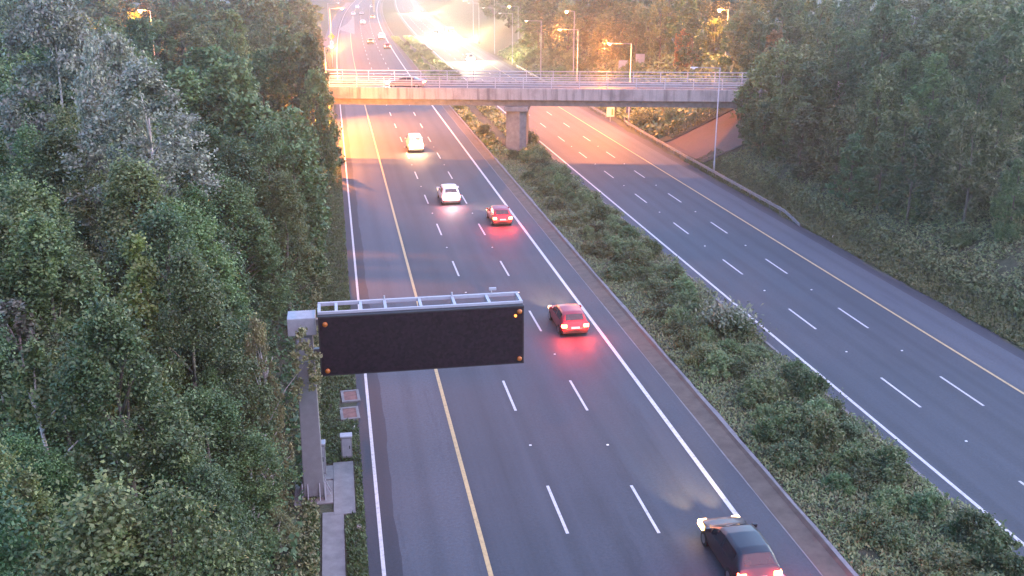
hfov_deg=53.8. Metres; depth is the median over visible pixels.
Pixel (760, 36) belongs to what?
tree
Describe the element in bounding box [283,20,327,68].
tree
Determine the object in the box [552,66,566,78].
bush
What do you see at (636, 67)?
bush
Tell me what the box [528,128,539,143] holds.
shrub
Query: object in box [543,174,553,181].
shrub
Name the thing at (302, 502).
undergrowth
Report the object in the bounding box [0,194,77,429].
tree
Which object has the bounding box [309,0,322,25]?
tree
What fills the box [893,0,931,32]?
tree
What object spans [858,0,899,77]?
tree
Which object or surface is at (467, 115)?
shrub
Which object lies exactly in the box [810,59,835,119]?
tree
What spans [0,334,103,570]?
tree
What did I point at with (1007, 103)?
tree
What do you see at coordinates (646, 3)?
tree
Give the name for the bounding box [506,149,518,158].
shrub
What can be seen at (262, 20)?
tree
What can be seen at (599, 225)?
shrub
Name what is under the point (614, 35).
tree
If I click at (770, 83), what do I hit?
tree
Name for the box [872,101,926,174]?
tree
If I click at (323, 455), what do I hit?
roadside cabinet
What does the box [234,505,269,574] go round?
tree
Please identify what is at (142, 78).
tree
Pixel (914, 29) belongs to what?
tree
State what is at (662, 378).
drain line
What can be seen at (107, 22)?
tree
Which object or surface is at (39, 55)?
tree
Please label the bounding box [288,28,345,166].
tree
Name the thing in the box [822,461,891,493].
shrub
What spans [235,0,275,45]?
tree
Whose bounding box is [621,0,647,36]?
tree
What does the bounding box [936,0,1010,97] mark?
tree
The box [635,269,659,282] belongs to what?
shrub
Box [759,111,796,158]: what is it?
tree
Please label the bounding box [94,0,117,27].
tree
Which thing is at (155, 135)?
tree
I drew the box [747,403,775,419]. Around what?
shrub
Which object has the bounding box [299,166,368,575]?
grass
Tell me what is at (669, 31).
tree
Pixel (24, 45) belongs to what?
tree
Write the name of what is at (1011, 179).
tree
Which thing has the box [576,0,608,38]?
tree
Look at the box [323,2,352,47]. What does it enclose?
slip road
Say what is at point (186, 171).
tree
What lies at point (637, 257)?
shrub
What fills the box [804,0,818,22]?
tree
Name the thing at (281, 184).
tree
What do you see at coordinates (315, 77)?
tree
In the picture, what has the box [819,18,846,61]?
tree
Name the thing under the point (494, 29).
street lamp
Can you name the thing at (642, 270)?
shrub
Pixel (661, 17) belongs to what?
tree
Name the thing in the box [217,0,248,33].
tree
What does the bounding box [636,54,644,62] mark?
road sign
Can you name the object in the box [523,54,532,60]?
bush
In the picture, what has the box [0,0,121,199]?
tree
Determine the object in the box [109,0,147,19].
tree
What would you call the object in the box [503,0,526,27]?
tree
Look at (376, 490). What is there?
edge line
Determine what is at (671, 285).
shrub
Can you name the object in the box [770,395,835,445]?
shrub
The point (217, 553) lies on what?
tree
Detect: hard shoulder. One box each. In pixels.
[339,0,488,575]
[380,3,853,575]
[411,0,1023,391]
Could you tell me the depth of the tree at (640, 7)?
181.85 m
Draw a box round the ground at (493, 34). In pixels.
[23,0,1023,575]
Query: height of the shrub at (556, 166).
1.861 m
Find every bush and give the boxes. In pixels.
[521,57,542,65]
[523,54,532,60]
[529,48,542,57]
[538,59,557,68]
[549,48,559,60]
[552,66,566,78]
[562,47,582,58]
[563,54,576,72]
[570,68,586,80]
[576,59,593,70]
[578,60,598,70]
[587,54,600,61]
[590,68,609,80]
[617,70,634,81]
[619,58,639,72]
[629,59,642,77]
[630,107,652,125]
[640,108,659,125]
[656,108,680,123]
[670,76,688,81]
[819,129,830,137]
[833,122,859,145]
[861,140,875,165]
[898,191,926,222]
[925,119,939,139]
[939,224,982,250]
[971,183,1006,207]
[986,187,1023,217]
[987,194,1023,220]
[992,212,1023,237]
[992,219,1023,243]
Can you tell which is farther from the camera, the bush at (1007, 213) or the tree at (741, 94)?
the tree at (741, 94)
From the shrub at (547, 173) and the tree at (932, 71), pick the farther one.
the shrub at (547, 173)
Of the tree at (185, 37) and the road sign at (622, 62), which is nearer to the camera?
the tree at (185, 37)
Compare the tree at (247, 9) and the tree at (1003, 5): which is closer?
the tree at (1003, 5)
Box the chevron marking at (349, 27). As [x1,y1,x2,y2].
[338,16,354,33]
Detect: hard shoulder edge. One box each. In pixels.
[334,0,402,575]
[416,1,1023,359]
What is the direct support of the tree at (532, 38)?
on the ground at (493, 34)
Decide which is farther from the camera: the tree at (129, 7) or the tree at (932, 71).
the tree at (129, 7)
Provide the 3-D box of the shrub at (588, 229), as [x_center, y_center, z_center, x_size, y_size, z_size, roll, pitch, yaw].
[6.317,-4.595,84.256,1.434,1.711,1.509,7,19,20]
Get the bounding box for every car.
[367,38,373,43]
[378,33,384,39]
[383,43,390,48]
[386,77,425,86]
[405,133,423,151]
[433,30,439,35]
[436,184,459,203]
[445,27,454,38]
[465,53,474,61]
[486,205,511,224]
[548,303,588,333]
[697,515,781,575]
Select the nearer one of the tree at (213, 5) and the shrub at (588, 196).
the shrub at (588, 196)
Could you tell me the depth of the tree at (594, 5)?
201.80 m
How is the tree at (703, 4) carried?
on the ground at (493, 34)
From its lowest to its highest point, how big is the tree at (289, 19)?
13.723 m
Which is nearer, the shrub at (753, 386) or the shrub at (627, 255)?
the shrub at (753, 386)
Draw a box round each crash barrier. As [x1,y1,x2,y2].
[516,65,606,117]
[624,117,799,226]
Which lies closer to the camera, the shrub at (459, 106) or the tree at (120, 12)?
the shrub at (459, 106)
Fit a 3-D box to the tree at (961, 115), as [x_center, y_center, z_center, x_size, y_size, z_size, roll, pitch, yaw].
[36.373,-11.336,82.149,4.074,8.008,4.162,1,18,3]
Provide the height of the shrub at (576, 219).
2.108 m
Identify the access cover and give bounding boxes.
[339,406,359,420]
[340,389,360,402]
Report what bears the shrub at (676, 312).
on the ground at (493, 34)
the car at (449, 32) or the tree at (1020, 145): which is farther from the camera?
the car at (449, 32)
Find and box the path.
[322,512,345,575]
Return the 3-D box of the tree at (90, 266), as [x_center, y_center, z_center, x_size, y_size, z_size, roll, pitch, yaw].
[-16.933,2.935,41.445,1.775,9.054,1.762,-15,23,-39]
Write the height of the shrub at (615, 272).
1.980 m
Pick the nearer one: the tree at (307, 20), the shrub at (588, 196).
the shrub at (588, 196)
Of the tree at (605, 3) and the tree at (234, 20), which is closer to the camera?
the tree at (234, 20)
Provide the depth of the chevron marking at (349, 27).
366.19 m
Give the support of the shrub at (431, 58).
on the ground at (493, 34)
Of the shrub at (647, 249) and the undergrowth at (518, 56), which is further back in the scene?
the undergrowth at (518, 56)
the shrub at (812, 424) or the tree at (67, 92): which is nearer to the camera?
the shrub at (812, 424)
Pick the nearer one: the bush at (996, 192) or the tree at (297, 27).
the bush at (996, 192)
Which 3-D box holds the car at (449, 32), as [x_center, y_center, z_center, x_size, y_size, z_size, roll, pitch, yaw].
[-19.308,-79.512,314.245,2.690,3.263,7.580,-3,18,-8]
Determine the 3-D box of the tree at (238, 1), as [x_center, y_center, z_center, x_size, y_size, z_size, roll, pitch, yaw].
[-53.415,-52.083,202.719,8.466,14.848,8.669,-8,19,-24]
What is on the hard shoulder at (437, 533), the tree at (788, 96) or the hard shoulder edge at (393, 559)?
the hard shoulder edge at (393, 559)
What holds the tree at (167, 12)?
on the ground at (493, 34)
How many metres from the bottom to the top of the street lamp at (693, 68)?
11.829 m
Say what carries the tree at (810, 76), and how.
on the ground at (493, 34)
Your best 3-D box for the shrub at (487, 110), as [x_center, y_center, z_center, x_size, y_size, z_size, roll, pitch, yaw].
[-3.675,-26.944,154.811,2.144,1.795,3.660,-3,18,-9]
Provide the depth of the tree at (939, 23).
99.69 m
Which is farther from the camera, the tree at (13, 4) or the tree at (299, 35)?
the tree at (13, 4)
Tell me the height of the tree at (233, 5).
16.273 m
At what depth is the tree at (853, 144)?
87.92 m
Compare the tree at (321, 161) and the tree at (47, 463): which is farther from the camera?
the tree at (321, 161)
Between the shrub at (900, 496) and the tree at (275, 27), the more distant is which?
the tree at (275, 27)
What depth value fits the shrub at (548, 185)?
99.53 m
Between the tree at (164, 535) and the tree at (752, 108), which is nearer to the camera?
the tree at (164, 535)
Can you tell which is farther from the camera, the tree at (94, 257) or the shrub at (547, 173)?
the shrub at (547, 173)
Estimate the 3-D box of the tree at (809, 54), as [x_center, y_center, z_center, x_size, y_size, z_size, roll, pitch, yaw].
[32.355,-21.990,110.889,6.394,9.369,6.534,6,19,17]
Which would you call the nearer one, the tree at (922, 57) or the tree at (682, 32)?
the tree at (922, 57)
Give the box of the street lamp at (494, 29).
[482,7,494,53]
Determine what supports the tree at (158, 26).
on the ground at (493, 34)
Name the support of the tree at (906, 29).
on the ground at (493, 34)
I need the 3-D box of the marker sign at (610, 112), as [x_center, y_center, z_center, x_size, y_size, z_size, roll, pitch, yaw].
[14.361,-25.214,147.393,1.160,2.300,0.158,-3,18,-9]
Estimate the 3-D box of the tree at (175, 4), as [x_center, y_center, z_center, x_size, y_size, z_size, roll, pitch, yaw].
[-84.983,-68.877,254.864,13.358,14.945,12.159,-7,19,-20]
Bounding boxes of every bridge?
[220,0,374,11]
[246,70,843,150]
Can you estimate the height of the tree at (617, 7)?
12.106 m
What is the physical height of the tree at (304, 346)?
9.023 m
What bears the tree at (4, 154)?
on the ground at (493, 34)
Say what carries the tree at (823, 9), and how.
on the ground at (493, 34)
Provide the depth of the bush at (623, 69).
170.49 m
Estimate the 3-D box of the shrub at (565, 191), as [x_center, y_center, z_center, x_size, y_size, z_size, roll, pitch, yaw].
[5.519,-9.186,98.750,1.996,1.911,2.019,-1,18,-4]
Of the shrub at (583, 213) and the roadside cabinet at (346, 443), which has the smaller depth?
the roadside cabinet at (346, 443)
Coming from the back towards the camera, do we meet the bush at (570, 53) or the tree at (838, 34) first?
the bush at (570, 53)
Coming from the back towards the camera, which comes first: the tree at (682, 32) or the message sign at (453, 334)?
the tree at (682, 32)
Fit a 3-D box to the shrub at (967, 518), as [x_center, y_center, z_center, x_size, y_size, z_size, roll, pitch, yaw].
[18.520,9.563,40.229,2.383,2.023,2.356,8,20,24]
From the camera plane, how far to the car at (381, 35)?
306.80 m
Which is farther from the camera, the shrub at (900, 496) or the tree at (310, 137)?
the tree at (310, 137)
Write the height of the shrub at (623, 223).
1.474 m
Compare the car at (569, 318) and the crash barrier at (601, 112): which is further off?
the crash barrier at (601, 112)
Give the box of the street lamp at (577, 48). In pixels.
[558,29,577,78]
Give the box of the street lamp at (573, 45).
[565,10,574,70]
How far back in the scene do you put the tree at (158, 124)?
68.27 m
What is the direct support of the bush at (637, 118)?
on the ground at (493, 34)
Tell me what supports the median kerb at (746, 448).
on the ground at (493, 34)
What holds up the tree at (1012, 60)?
on the ground at (493, 34)
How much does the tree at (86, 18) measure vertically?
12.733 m
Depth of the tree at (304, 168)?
67.84 m
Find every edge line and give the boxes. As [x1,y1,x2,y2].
[337,1,385,575]
[350,4,492,575]
[377,1,783,575]
[396,6,1023,545]
[411,1,1023,393]
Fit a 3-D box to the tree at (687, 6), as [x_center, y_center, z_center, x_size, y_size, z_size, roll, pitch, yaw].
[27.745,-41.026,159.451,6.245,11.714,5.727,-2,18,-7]
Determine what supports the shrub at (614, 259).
on the ground at (493, 34)
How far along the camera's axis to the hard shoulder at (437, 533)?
49.98 m
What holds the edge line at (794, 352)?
on the carriageway at (856, 362)
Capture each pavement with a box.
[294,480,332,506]
[324,465,332,480]
[333,461,355,514]
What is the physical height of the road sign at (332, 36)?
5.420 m
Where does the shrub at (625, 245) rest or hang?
on the ground at (493, 34)
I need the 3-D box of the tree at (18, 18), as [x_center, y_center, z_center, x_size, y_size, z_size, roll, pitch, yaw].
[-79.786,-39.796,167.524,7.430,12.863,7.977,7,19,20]
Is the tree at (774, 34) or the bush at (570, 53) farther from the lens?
the bush at (570, 53)
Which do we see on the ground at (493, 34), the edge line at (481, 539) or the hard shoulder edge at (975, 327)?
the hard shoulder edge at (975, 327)
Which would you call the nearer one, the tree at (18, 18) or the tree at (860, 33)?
the tree at (860, 33)
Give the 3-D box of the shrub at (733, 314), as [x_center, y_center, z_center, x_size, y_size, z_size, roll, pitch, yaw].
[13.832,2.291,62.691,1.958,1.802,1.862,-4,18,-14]
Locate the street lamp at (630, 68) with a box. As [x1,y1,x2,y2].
[607,43,631,121]
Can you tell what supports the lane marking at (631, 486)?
on the carriageway at (553, 434)
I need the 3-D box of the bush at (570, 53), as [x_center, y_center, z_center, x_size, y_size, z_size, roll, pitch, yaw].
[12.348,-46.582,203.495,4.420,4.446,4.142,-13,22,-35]
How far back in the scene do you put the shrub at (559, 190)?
100.54 m
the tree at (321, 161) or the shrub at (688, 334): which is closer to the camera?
the shrub at (688, 334)
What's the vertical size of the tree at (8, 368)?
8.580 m
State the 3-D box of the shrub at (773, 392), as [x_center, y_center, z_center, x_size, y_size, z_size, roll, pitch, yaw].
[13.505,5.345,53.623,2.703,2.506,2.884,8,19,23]
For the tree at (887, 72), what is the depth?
94.70 m
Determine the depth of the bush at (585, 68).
188.78 m
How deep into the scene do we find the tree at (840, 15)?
161.58 m
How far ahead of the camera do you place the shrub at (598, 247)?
79.86 m
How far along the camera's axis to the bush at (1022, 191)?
75.27 m
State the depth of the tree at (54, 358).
32.45 m
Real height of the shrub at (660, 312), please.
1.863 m
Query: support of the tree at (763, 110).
on the ground at (493, 34)
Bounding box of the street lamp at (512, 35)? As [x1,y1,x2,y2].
[499,13,512,64]
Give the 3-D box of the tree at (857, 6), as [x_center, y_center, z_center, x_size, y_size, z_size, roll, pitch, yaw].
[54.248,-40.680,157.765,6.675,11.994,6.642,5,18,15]
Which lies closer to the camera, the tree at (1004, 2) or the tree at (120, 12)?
the tree at (1004, 2)
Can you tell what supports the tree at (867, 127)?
on the ground at (493, 34)
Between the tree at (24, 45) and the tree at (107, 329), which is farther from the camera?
the tree at (24, 45)
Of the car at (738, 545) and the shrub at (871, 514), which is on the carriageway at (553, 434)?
the car at (738, 545)
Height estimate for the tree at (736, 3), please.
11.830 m
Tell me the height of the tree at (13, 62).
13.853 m
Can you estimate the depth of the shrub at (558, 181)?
101.71 m
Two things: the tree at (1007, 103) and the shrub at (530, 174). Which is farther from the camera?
the shrub at (530, 174)
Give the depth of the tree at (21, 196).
39.70 m
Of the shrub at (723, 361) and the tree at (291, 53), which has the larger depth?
the tree at (291, 53)
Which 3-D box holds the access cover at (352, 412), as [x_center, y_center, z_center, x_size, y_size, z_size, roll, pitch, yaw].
[-8.329,6.479,51.836,0.960,0.170,1.500,-4,18,-12]
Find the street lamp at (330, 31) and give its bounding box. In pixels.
[329,8,341,66]
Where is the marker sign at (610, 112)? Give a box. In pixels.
[607,107,614,119]
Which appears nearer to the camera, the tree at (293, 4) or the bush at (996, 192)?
the bush at (996, 192)
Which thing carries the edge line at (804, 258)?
on the hard shoulder at (996, 360)
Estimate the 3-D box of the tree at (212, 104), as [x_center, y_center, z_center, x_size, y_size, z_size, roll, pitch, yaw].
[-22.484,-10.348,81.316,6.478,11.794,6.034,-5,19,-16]
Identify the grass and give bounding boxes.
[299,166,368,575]
[391,35,546,153]
[683,149,1023,347]
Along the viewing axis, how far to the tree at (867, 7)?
151.24 m
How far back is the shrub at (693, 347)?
59.16 m
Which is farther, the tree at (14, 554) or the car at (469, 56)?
the car at (469, 56)
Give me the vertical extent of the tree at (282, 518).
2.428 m
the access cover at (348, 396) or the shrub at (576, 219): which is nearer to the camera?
the access cover at (348, 396)
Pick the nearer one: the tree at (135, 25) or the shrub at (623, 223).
the shrub at (623, 223)
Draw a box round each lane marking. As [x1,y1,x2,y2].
[360,18,568,533]
[369,21,659,532]
[410,18,1023,484]
[414,14,984,405]
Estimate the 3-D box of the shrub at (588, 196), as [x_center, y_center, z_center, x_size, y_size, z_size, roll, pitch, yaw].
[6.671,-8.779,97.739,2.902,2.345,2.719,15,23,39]
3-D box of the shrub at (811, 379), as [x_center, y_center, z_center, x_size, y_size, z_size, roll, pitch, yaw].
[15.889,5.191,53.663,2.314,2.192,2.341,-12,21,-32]
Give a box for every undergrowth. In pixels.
[10,238,312,575]
[272,202,323,575]
[497,24,780,137]
[663,82,1023,314]
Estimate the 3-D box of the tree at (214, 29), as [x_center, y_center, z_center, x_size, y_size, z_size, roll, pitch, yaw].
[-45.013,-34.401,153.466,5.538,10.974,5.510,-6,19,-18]
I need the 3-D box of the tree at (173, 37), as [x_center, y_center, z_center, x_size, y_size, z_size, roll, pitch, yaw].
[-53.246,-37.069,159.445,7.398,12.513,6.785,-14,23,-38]
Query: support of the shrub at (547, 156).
on the ground at (493, 34)
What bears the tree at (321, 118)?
on the ground at (493, 34)
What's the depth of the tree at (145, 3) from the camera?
258.82 m
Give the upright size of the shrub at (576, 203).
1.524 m
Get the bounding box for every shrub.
[413,51,421,58]
[423,50,433,55]
[427,55,437,60]
[450,71,462,77]
[453,105,466,109]
[463,112,474,120]
[476,123,494,135]
[481,107,493,114]
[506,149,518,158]
[517,148,526,159]
[520,149,539,163]
[520,170,537,180]
[523,176,550,185]
[527,143,546,152]
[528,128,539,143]
[528,151,542,164]
[528,154,551,167]
[530,161,548,171]
[533,163,542,173]
[534,146,551,158]
[534,178,555,197]
[536,166,555,178]
[539,166,555,174]
[542,194,566,204]
[542,196,566,210]
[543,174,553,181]
[549,163,562,172]
[551,169,568,192]
[554,210,593,227]
[556,184,568,195]
[557,164,572,177]
[558,185,574,200]
[560,176,574,187]
[565,190,578,201]
[567,182,577,189]
[569,182,602,199]
[569,197,583,211]
[572,185,594,203]
[575,206,594,219]
[575,236,615,258]
[578,217,610,236]
[580,223,595,240]
[589,197,603,208]
[589,201,609,221]
[590,204,621,214]
[594,227,614,240]
[602,234,617,247]
[602,260,639,282]
[603,234,624,251]
[604,212,619,225]
[607,219,621,234]
[610,252,627,264]
[614,234,646,254]
[614,247,647,265]
[615,218,629,230]
[618,224,640,238]
[621,233,639,242]
[624,244,651,269]
[634,274,669,294]
[635,265,656,279]
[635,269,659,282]
[638,299,689,318]
[639,243,652,261]
[641,234,662,257]
[649,283,686,303]
[651,263,688,278]
[659,317,697,336]
[660,303,693,328]
[662,289,695,307]
[663,258,685,281]
[666,281,679,290]
[667,272,698,297]
[673,323,697,349]
[683,294,699,303]
[683,339,719,369]
[687,301,701,313]
[687,339,724,361]
[693,323,716,344]
[697,344,740,378]
[716,338,743,357]
[718,315,752,343]
[725,310,743,336]
[727,359,753,378]
[733,341,774,359]
[736,368,796,400]
[736,373,766,408]
[737,346,758,363]
[741,370,790,405]
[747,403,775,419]
[748,414,792,443]
[765,433,834,474]
[767,397,797,415]
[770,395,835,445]
[777,356,809,387]
[781,432,823,454]
[786,366,832,399]
[790,388,851,423]
[791,408,845,455]
[799,394,838,421]
[821,469,859,495]
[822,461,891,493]
[825,438,881,472]
[827,415,875,446]
[842,494,911,542]
[862,512,921,553]
[871,439,911,483]
[871,482,915,515]
[905,537,989,575]
[909,488,950,520]
[927,569,947,575]
[944,503,998,553]
[955,561,1004,575]
[963,519,1022,573]
[984,545,1023,575]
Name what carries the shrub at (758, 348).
on the ground at (493, 34)
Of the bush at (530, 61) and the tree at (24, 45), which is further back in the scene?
the bush at (530, 61)
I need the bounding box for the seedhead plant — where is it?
[683,295,776,344]
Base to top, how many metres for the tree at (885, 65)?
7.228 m
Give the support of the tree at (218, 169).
on the ground at (493, 34)
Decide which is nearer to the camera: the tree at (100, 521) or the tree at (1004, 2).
the tree at (100, 521)
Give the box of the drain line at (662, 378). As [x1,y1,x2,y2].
[380,0,822,575]
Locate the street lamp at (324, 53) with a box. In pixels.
[324,45,333,71]
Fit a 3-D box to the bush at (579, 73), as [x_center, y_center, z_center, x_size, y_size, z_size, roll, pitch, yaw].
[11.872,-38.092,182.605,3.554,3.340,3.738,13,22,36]
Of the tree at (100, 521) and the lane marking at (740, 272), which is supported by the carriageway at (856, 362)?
the lane marking at (740, 272)
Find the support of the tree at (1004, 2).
on the ground at (493, 34)
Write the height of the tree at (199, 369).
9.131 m
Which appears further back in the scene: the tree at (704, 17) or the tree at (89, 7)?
the tree at (89, 7)
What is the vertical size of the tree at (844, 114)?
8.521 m
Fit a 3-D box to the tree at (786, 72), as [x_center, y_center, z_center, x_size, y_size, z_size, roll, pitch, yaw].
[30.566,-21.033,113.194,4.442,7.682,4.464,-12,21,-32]
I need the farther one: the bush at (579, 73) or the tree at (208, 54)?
the bush at (579, 73)
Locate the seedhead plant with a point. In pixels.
(716, 318)
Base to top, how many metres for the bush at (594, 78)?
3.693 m
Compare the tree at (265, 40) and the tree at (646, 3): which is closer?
the tree at (265, 40)
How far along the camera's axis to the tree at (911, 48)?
106.34 m
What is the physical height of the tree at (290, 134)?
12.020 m
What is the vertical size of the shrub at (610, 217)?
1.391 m
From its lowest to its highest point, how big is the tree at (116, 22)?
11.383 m
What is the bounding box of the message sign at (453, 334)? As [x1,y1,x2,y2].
[287,287,523,501]
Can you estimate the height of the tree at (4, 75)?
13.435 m
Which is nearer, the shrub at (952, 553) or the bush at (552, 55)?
the shrub at (952, 553)
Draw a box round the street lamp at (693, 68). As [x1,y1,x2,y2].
[690,67,720,170]
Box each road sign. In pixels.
[328,33,334,53]
[618,60,627,68]
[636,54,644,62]
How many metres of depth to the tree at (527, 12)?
227.62 m
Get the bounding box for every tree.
[0,0,16,23]
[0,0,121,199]
[0,4,10,25]
[0,21,10,33]
[0,34,27,67]
[0,44,51,85]
[0,58,9,93]
[0,75,15,141]
[0,77,42,132]
[0,96,96,218]
[0,124,40,192]
[0,146,60,359]
[0,166,134,405]
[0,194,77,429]
[0,202,149,478]
[0,210,106,337]
[0,292,61,487]
[0,300,75,496]
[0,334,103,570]
[0,355,35,467]
[0,399,69,575]
[0,418,89,575]
[0,450,61,575]
[3,115,112,300]
[4,0,25,22]
[4,69,80,149]
[5,116,73,245]
[12,262,234,563]
[14,9,26,20]
[16,0,37,15]
[18,35,42,75]
[23,425,214,575]
[27,43,54,79]
[33,315,118,496]
[35,7,53,35]
[36,57,88,179]
[37,346,90,455]
[44,83,113,255]
[50,156,153,338]
[55,49,242,301]
[59,0,94,25]
[60,234,181,435]
[64,17,169,260]
[68,14,95,51]
[68,254,110,324]
[73,0,91,15]
[77,0,120,15]
[79,450,285,575]
[79,497,210,575]
[82,115,198,204]
[82,143,213,385]
[85,16,135,51]
[86,189,267,439]
[90,9,108,24]
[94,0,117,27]
[101,3,137,51]
[103,16,125,34]
[103,35,166,116]
[103,58,151,117]
[105,230,191,525]
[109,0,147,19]
[117,184,276,384]
[121,0,151,17]
[122,15,175,89]
[124,11,156,55]
[124,218,289,523]
[125,98,188,179]
[139,377,304,575]
[143,7,166,54]
[143,18,190,84]
[144,116,184,194]
[148,0,185,12]
[150,0,166,17]
[152,0,178,17]
[152,11,205,89]
[153,2,173,46]
[158,66,224,177]
[159,14,183,79]
[159,112,273,303]
[159,171,255,379]
[160,63,204,125]
[166,113,187,180]
[166,332,280,522]
[169,353,273,525]
[171,2,204,50]
[171,30,189,66]
[174,24,220,88]
[176,44,229,90]
[178,0,206,21]
[178,447,271,575]
[180,0,216,36]
[185,65,222,125]
[188,134,261,256]
[193,58,263,143]
[193,85,250,139]
[200,0,227,8]
[201,127,290,283]
[201,164,303,326]
[203,0,228,30]
[206,8,249,47]
[206,25,230,88]
[215,11,259,60]
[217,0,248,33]
[217,21,233,56]
[217,254,281,368]
[220,51,265,105]
[220,91,282,253]
[221,287,274,430]
[224,0,276,13]
[227,32,253,65]
[228,0,258,39]
[233,377,276,554]
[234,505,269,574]
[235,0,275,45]
[239,306,294,526]
[239,345,279,479]
[242,14,279,73]
[242,28,275,72]
[242,101,310,237]
[242,112,324,298]
[242,372,282,437]
[244,160,339,321]
[248,0,283,40]
[248,47,291,114]
[249,27,266,57]
[250,119,325,261]
[256,325,322,508]
[258,25,333,118]
[261,44,300,116]
[261,138,333,293]
[266,105,330,236]
[266,506,303,559]
[268,0,296,30]
[268,15,279,31]
[269,46,301,107]
[278,12,302,43]
[279,0,317,27]
[279,0,320,32]
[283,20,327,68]
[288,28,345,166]
[292,32,304,51]
[297,9,322,43]
[297,27,327,54]
[297,66,342,183]
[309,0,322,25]
[312,49,335,136]
[313,106,338,184]
[313,141,332,200]
[478,0,501,18]
[493,0,519,27]
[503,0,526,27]
[515,0,556,50]
[520,0,555,49]
[538,3,571,54]
[551,0,585,55]
[558,0,588,28]
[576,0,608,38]
[579,11,602,53]
[583,0,607,40]
[585,0,618,46]
[586,12,621,63]
[602,0,632,42]
[606,16,638,59]
[617,20,649,61]
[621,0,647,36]
[630,2,651,48]
[632,6,664,52]
[638,0,673,21]
[644,0,677,60]
[651,0,680,45]
[663,0,700,50]
[668,0,706,56]
[672,28,699,69]
[674,7,709,66]
[694,0,713,47]
[696,0,717,42]
[702,17,725,55]
[703,0,731,49]
[705,0,735,38]
[717,15,750,65]
[722,0,749,24]
[722,11,757,58]
[724,1,773,69]
[730,78,758,138]
[732,53,778,132]
[737,101,773,146]
[738,20,771,81]
[739,17,761,61]
[742,37,808,135]
[744,98,774,157]
[747,0,759,39]
[754,0,784,32]
[758,0,802,64]
[758,29,789,70]
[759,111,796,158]
[760,68,795,97]
[773,78,813,147]
[775,103,822,180]
[776,58,832,140]
[781,12,812,63]
[781,101,817,167]
[782,93,823,151]
[783,0,817,50]
[783,44,836,109]
[786,86,828,138]
[790,0,839,56]
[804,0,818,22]
[805,103,868,190]
[809,7,840,61]
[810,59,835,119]
[811,50,824,61]
[818,0,841,41]
[818,0,843,22]
[818,25,855,100]
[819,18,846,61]
[824,130,870,206]
[827,31,861,105]
[838,0,859,29]
[839,0,870,33]
[840,28,867,82]
[842,0,909,103]
[843,3,867,47]
[846,78,880,133]
[851,0,876,50]
[853,26,905,80]
[854,65,910,146]
[855,73,903,148]
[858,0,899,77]
[858,128,896,210]
[861,3,921,63]
[872,59,899,115]
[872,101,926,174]
[880,50,923,117]
[880,122,936,224]
[890,7,913,76]
[892,27,926,102]
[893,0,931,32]
[901,51,957,140]
[903,0,972,100]
[906,33,933,108]
[909,7,946,97]
[911,0,930,25]
[919,0,952,95]
[921,0,1018,108]
[921,77,973,183]
[926,0,991,98]
[933,110,1015,228]
[935,26,979,106]
[935,100,987,191]
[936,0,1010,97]
[949,35,1005,135]
[970,0,1023,130]
[981,83,1019,149]
[982,0,1017,37]
[985,0,1022,52]
[989,158,1023,237]
[998,64,1023,135]
[998,122,1023,189]
[1005,19,1023,97]
[1005,38,1023,117]
[1017,0,1023,86]
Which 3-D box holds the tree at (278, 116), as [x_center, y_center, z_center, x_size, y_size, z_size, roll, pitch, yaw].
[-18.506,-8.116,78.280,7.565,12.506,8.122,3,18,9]
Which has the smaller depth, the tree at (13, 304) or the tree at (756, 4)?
the tree at (13, 304)
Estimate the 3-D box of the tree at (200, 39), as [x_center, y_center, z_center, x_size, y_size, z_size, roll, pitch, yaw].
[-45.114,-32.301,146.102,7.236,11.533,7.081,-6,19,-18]
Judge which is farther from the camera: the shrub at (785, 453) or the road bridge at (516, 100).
the road bridge at (516, 100)
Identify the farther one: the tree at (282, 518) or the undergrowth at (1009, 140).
the undergrowth at (1009, 140)
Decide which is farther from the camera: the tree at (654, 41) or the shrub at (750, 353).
the tree at (654, 41)
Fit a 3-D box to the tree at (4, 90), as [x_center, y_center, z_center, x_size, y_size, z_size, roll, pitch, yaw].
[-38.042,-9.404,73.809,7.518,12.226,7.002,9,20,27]
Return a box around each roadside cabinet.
[321,439,326,473]
[340,432,352,457]
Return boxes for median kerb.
[382,2,858,575]
[394,4,975,523]
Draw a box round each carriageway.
[351,0,821,575]
[394,0,1023,556]
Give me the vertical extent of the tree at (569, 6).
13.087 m
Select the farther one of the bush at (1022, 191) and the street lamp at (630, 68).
the street lamp at (630, 68)
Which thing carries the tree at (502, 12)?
on the ground at (493, 34)
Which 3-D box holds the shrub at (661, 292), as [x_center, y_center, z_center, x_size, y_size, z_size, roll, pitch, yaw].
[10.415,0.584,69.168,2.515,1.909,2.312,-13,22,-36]
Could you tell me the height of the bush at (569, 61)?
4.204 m
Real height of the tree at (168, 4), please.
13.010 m
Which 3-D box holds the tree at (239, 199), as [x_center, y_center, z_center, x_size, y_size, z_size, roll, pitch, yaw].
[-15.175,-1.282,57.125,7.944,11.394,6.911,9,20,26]
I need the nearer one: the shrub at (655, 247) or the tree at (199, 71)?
the shrub at (655, 247)
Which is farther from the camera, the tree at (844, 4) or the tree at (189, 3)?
the tree at (189, 3)
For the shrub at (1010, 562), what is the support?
on the ground at (493, 34)
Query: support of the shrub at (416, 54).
on the ground at (493, 34)
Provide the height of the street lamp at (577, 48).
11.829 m
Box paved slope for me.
[663,108,775,162]
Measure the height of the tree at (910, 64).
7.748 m
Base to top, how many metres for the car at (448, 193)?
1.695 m
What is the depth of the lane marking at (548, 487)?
52.55 m
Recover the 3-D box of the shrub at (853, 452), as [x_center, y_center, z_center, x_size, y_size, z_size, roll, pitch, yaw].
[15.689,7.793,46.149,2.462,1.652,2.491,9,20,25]

